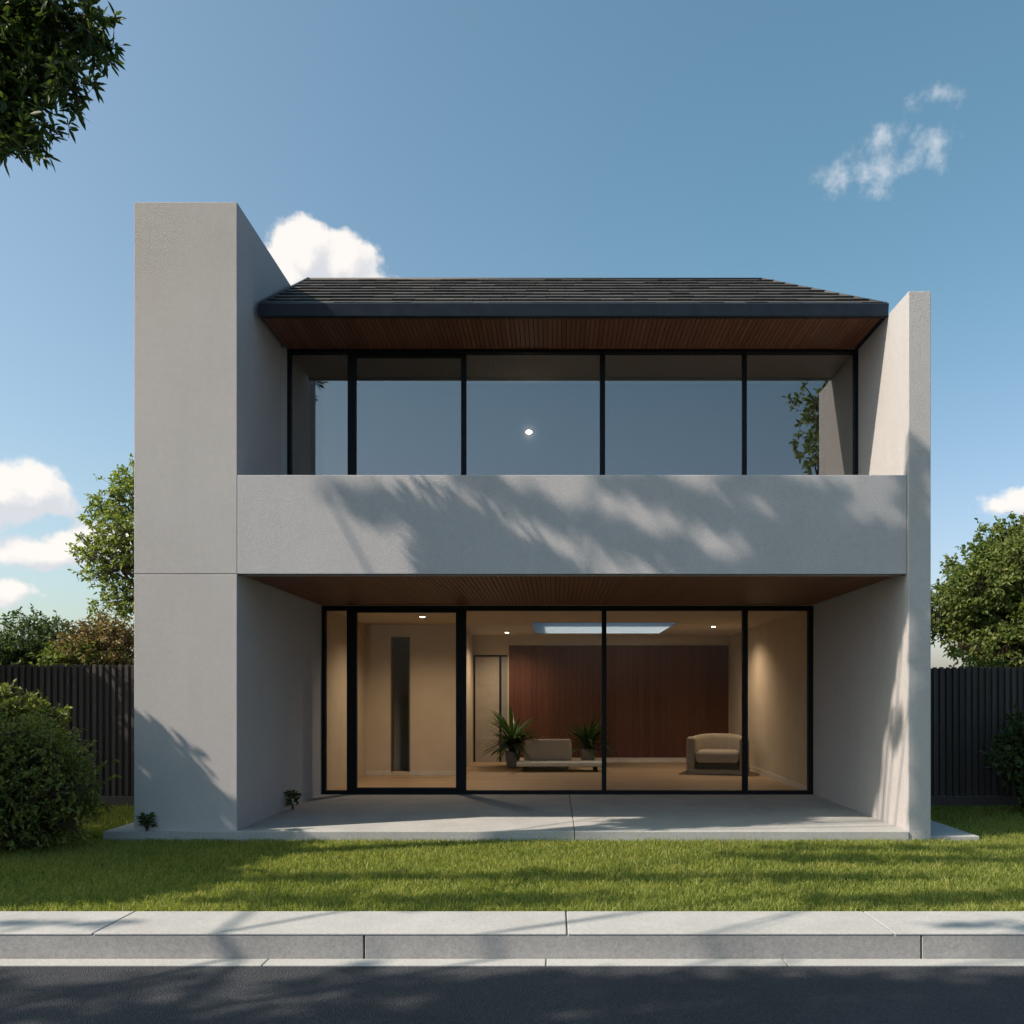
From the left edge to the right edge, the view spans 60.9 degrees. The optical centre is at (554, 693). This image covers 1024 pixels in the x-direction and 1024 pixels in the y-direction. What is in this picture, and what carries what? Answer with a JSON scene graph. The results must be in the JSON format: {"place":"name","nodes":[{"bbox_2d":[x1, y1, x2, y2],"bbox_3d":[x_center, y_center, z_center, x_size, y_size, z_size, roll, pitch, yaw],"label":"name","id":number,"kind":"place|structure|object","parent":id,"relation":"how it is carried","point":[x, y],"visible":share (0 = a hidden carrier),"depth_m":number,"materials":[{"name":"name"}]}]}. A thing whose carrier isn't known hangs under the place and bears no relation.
{"place":"outdoors","nodes":[
{"label":"outdoors","id":0,"kind":"place"},
{"bbox_2d":[103,794,908,841],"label":"patio","id":1,"kind":"structure","parent":0,"point":[518,817],"depth_m":10.88,"materials":[{"name":"concrete"}]},
{"bbox_2d":[135,812,156,830],"bbox_3d":[-4.670,1.463,9.966,0.231,0.238,0.206,0,0,10],"label":"plant","id":2,"kind":"object","parent":1,"relation":"on","point":[142,822],"visible":1,"depth_m":9.94,"materials":[{"name":"green plant"}]},
{"bbox_2d":[284,790,301,809],"bbox_3d":[-3.543,1.434,11.749,0.247,0.296,0.234,0,0,39],"label":"plant","id":3,"kind":"object","parent":1,"relation":"on","point":[294,795],"visible":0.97,"depth_m":11.73,"materials":[{"name":"green plant"}]},
{"bbox_2d":[134,202,930,839],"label":"house","id":4,"kind":"structure","parent":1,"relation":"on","point":[342,486],"depth_m":11.22,"materials":[{"name":"concrete"}]},
{"bbox_2d":[347,610,465,790],"bbox_3d":[-2.325,0.104,13.630,1.863,2.819,0.140,0,0,0],"label":"sliding door","id":5,"kind":"structure","parent":4,"relation":"in","point":[352,615],"depth_m":13.60,"materials":[{"name":"black metal"}]},
{"bbox_2d":[477,705,548,767],"bbox_3d":[-0.867,0.900,18.526,1.847,1.338,1.864,0,0,0],"label":"house plant","id":6,"kind":"object","parent":4,"relation":"on","point":[513,740],"visible":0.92,"depth_m":18.32,"materials":[{"name":"green plant"}]},
{"bbox_2d":[524,739,571,768],"bbox_3d":[-0.148,1.252,18.363,1.000,0.633,0.735,0,0,0],"label":"lounge chair","id":7,"kind":"object","parent":4,"relation":"on","point":[550,749],"visible":0.66,"depth_m":18.03,"materials":[{"name":"beige fabric"}]},
{"bbox_2d":[516,761,601,771],"bbox_3d":[0.102,1.474,17.750,1.755,0.189,0.560,0,0,0],"label":"table","id":8,"kind":"object","parent":4,"relation":"on","point":[595,765],"visible":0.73,"depth_m":17.47,"materials":[{"name":"stone"}]},
{"bbox_2d":[287,349,857,474],"bbox_3d":[0.235,-3.075,11.645,7.617,3.046,0.096,0,0,0],"label":"upper window","id":9,"kind":"structure","parent":4,"relation":"in","point":[353,354],"depth_m":11.60,"materials":[{"name":"black metal"}]},
{"bbox_2d":[563,716,620,760],"bbox_3d":[0.742,1.018,19.230,1.495,1.102,1.545,0,0,-30],"label":"house plant","id":10,"kind":"object","parent":4,"relation":"on","point":[588,738],"visible":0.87,"depth_m":19.05,"materials":[{"name":"green plant"}]},
{"bbox_2d":[686,733,749,774],"bbox_3d":[3.255,1.184,17.331,1.200,0.767,1.040,0,0,14],"label":"armchair","id":11,"kind":"object","parent":4,"relation":"on","point":[714,754],"visible":0.81,"depth_m":16.95,"materials":[{"name":"beige fabric"}]},
{"bbox_2d":[0,802,1023,913],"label":"grass","id":12,"kind":"structure","parent":0,"point":[910,892],"depth_m":7.96,"materials":[{"name":"green plant"}]},
{"bbox_2d":[0,963,1023,1023],"bbox_3d":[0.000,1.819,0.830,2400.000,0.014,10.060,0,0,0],"label":"road","id":13,"kind":"structure","parent":0,"point":[545,994],"depth_m":5.25,"materials":[{"name":"grey asphalt"}]},
{"bbox_2d":[0,959,1023,965],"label":"gutter","id":14,"kind":"object","parent":13,"relation":"on","point":[512,962],"visible":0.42,"depth_m":5.84,"materials":[{"name":"grey concrete"}]},
{"bbox_2d":[0,914,1023,962],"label":"kerb","id":15,"kind":"structure","parent":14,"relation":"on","point":[545,947],"depth_m":5.93,"materials":[{"name":"grey concrete"}]},
{"bbox_2d":[0,911,1023,934],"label":"pavement","id":16,"kind":"structure","parent":0,"point":[510,923],"depth_m":6.21,"materials":[{"name":"grey concrete"}]},
{"bbox_2d":[0,0,1023,667],"label":"sky","id":17,"kind":"structure","parent":0,"point":[870,149],"materials":[{"name":"blue"}]},
{"bbox_2d":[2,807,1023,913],"bbox_3d":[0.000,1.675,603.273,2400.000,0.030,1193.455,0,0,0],"label":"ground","id":18,"kind":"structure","parent":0,"point":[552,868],"depth_m":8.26,"materials":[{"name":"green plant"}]},
{"bbox_2d":[0,611,51,665],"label":"shrub","id":19,"kind":"object","parent":18,"relation":"on","point":[5,658],"visible":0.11,"depth_m":14.66,"materials":[{"name":"green plant"}]},
{"bbox_2d":[0,679,72,738],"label":"bush","id":20,"kind":"object","parent":18,"relation":"on","point":[14,707],"visible":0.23,"depth_m":11.31,"materials":[{"name":"green plant"}]},
{"bbox_2d":[0,701,122,856],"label":"bush","id":21,"kind":"object","parent":18,"relation":"on","point":[43,777],"visible":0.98,"depth_m":9.22,"materials":[{"name":"green plant"}]},
{"bbox_2d":[0,0,130,176],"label":"overhanging tree","id":22,"kind":"object","parent":18,"relation":"on","point":[40,67],"visible":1,"depth_m":7.84,"materials":[{"name":"green plant"}]},
{"bbox_2d":[0,664,133,806],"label":"fence","id":23,"kind":"object","parent":18,"relation":"on","point":[99,699],"visible":0.34,"depth_m":13.05,"materials":[{"name":"black metal"}]},
{"bbox_2d":[0,603,133,665],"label":"shrub","id":24,"kind":"object","parent":18,"relation":"on","point":[41,626],"visible":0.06,"depth_m":14.69,"materials":[{"name":"green plant"}]},
{"bbox_2d":[26,637,132,665],"bbox_3d":[-7.803,0.450,14.430,1.857,2.796,1.528,0,0,34],"label":"shrub","id":25,"kind":"object","parent":18,"relation":"on","point":[49,658],"visible":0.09,"depth_m":14.10,"materials":[{"name":"green plant"}]},
{"bbox_2d":[48,608,133,665],"bbox_3d":[-7.614,0.188,14.725,1.880,3.319,2.351,0,0,44],"label":"shrub","id":26,"kind":"object","parent":18,"relation":"on","point":[99,631],"visible":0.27,"depth_m":14.42,"materials":[{"name":"green plant"}]},
{"bbox_2d":[66,453,133,626],"bbox_3d":[-7.528,-1.238,16.096,2.556,6.191,2.217,0,0,0],"label":"slender tree","id":27,"kind":"object","parent":18,"relation":"on","point":[122,562],"visible":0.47,"depth_m":15.64,"materials":[{"name":"green plant"}]},
{"bbox_2d":[931,511,1023,667],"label":"leafy tree","id":28,"kind":"object","parent":18,"relation":"on","point":[980,595],"visible":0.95,"depth_m":16.42,"materials":[{"name":"green plant"}]},
{"bbox_2d":[931,667,1023,806],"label":"fence","id":29,"kind":"object","parent":18,"relation":"on","point":[970,707],"visible":0.45,"depth_m":13.05,"materials":[{"name":"black metal"}]},
{"bbox_2d":[979,702,1023,810],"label":"bush","id":30,"kind":"object","parent":18,"relation":"on","point":[1013,750],"visible":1,"depth_m":12.16,"materials":[{"name":"green plant"}]},
{"bbox_2d":[931,820,978,840],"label":"path","id":31,"kind":"structure","parent":0,"point":[940,831],"depth_m":10.18,"materials":[{"name":"concrete"}]}
]}

